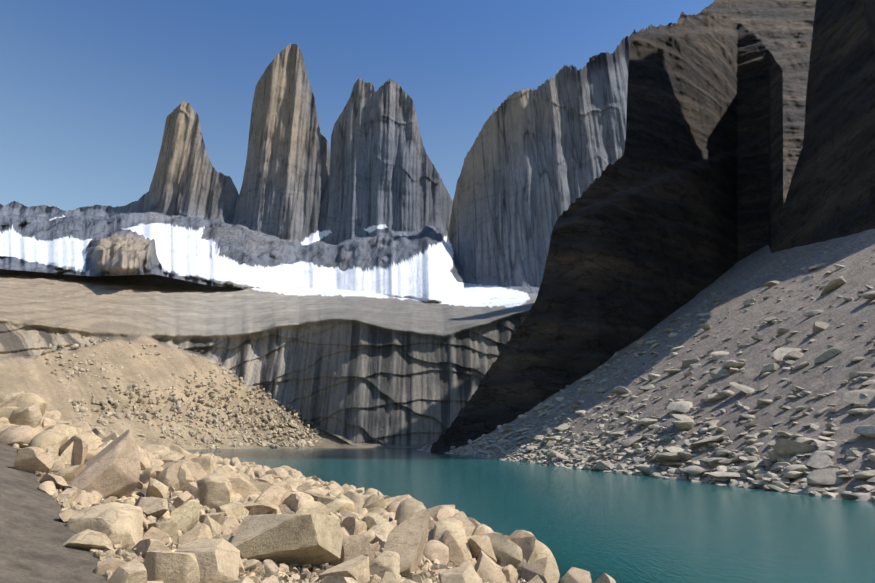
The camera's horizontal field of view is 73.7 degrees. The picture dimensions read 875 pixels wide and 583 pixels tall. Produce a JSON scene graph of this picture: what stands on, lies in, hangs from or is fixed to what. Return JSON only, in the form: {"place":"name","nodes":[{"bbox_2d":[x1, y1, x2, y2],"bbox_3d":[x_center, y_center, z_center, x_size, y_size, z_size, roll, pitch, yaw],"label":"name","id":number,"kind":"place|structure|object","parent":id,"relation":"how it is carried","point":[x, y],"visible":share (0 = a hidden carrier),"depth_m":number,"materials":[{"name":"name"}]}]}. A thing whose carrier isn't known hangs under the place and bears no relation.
{"place":"outdoors","nodes":[
{"label":"outdoors","id":0,"kind":"place"},
{"bbox_2d":[0,101,251,288],"bbox_3d":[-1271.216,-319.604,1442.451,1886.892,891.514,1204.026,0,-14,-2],"label":"rock tower","id":1,"kind":"structure","parent":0,"point":[172,219],"depth_m":1479.80,"materials":[{"name":"stone"}]},
{"bbox_2d":[0,437,447,582],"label":"shore ground","id":2,"kind":"structure","parent":0,"point":[35,533],"depth_m":12.32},
{"bbox_2d":[12,443,525,582],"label":"rocks","id":3,"kind":"object","parent":2,"relation":"on","point":[124,555],"visible":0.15,"depth_m":16.97,"materials":[{"name":"stone"}]},
{"bbox_2d":[38,481,528,582],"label":"rocks","id":4,"kind":"object","parent":2,"relation":"on","point":[48,487],"visible":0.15,"depth_m":17.01,"materials":[{"name":"stone"}]},
{"bbox_2d":[0,391,615,582],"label":"boulders","id":5,"kind":"object","parent":2,"relation":"on","point":[253,488],"visible":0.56,"depth_m":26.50,"materials":[{"name":"stone"}]},
{"bbox_2d":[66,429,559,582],"bbox_3d":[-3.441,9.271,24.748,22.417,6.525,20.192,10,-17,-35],"label":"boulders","id":6,"kind":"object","parent":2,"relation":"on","point":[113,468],"visible":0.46,"depth_m":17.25,"materials":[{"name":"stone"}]},
{"bbox_2d":[0,269,537,449],"bbox_3d":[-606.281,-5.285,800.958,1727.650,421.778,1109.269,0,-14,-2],"label":"rock ledge","id":7,"kind":"object","parent":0,"point":[346,369],"visible":0.6,"depth_m":463.12,"materials":[{"name":"beige stone"}]},
{"bbox_2d":[36,332,324,448],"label":"talus stones","id":8,"kind":"object","parent":7,"relation":"on","point":[271,423],"visible":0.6,"depth_m":392.79,"materials":[{"name":"stone"}]},
{"bbox_2d":[212,43,349,289],"bbox_3d":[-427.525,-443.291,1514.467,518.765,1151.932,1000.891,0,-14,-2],"label":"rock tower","id":9,"kind":"structure","parent":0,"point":[278,211],"depth_m":1891.11,"materials":[{"name":"stone"}]},
{"bbox_2d":[0,0,714,210],"label":"sky","id":10,"kind":"structure","parent":0,"point":[89,89],"materials":[{"name":"blue"}]},
{"bbox_2d":[305,77,463,302],"bbox_3d":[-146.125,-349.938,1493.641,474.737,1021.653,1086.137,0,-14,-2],"label":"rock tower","id":11,"kind":"structure","parent":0,"point":[388,205],"depth_m":1889.84,"materials":[{"name":"stone"}]},
{"bbox_2d":[186,448,874,582],"bbox_3d":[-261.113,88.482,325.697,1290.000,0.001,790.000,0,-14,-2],"label":"lake","id":12,"kind":"structure","parent":0,"point":[621,528],"depth_m":42.88,"materials":[{"name":"liquid"}]},
{"bbox_2d":[446,22,675,296],"bbox_3d":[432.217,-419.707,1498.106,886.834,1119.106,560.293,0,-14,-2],"label":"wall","id":13,"kind":"structure","parent":0,"point":[538,160],"depth_m":1563.61,"materials":[{"name":"stone"}]},
{"bbox_2d":[431,14,782,452],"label":"dark cliff","id":14,"kind":"structure","parent":0,"point":[678,204],"depth_m":313.08,"materials":[{"name":"black stone"}]},
{"bbox_2d":[453,229,874,496],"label":"scree slope","id":15,"kind":"structure","parent":0,"point":[739,279],"depth_m":131.29,"materials":[{"name":"grey gravel"}]},
{"bbox_2d":[417,230,874,501],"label":"rocks","id":16,"kind":"object","parent":15,"relation":"on","point":[783,453],"visible":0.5,"depth_m":98.83,"materials":[{"name":"grey stone"}]},
{"bbox_2d":[675,0,815,207],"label":"dark cliff","id":17,"kind":"structure","parent":0,"point":[782,30],"depth_m":608.88,"materials":[{"name":"grey stone"}]},
{"bbox_2d":[773,0,874,252],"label":"dark cliff","id":18,"kind":"structure","parent":0,"point":[831,193],"depth_m":271.03,"materials":[{"name":"black stone"}]}
]}

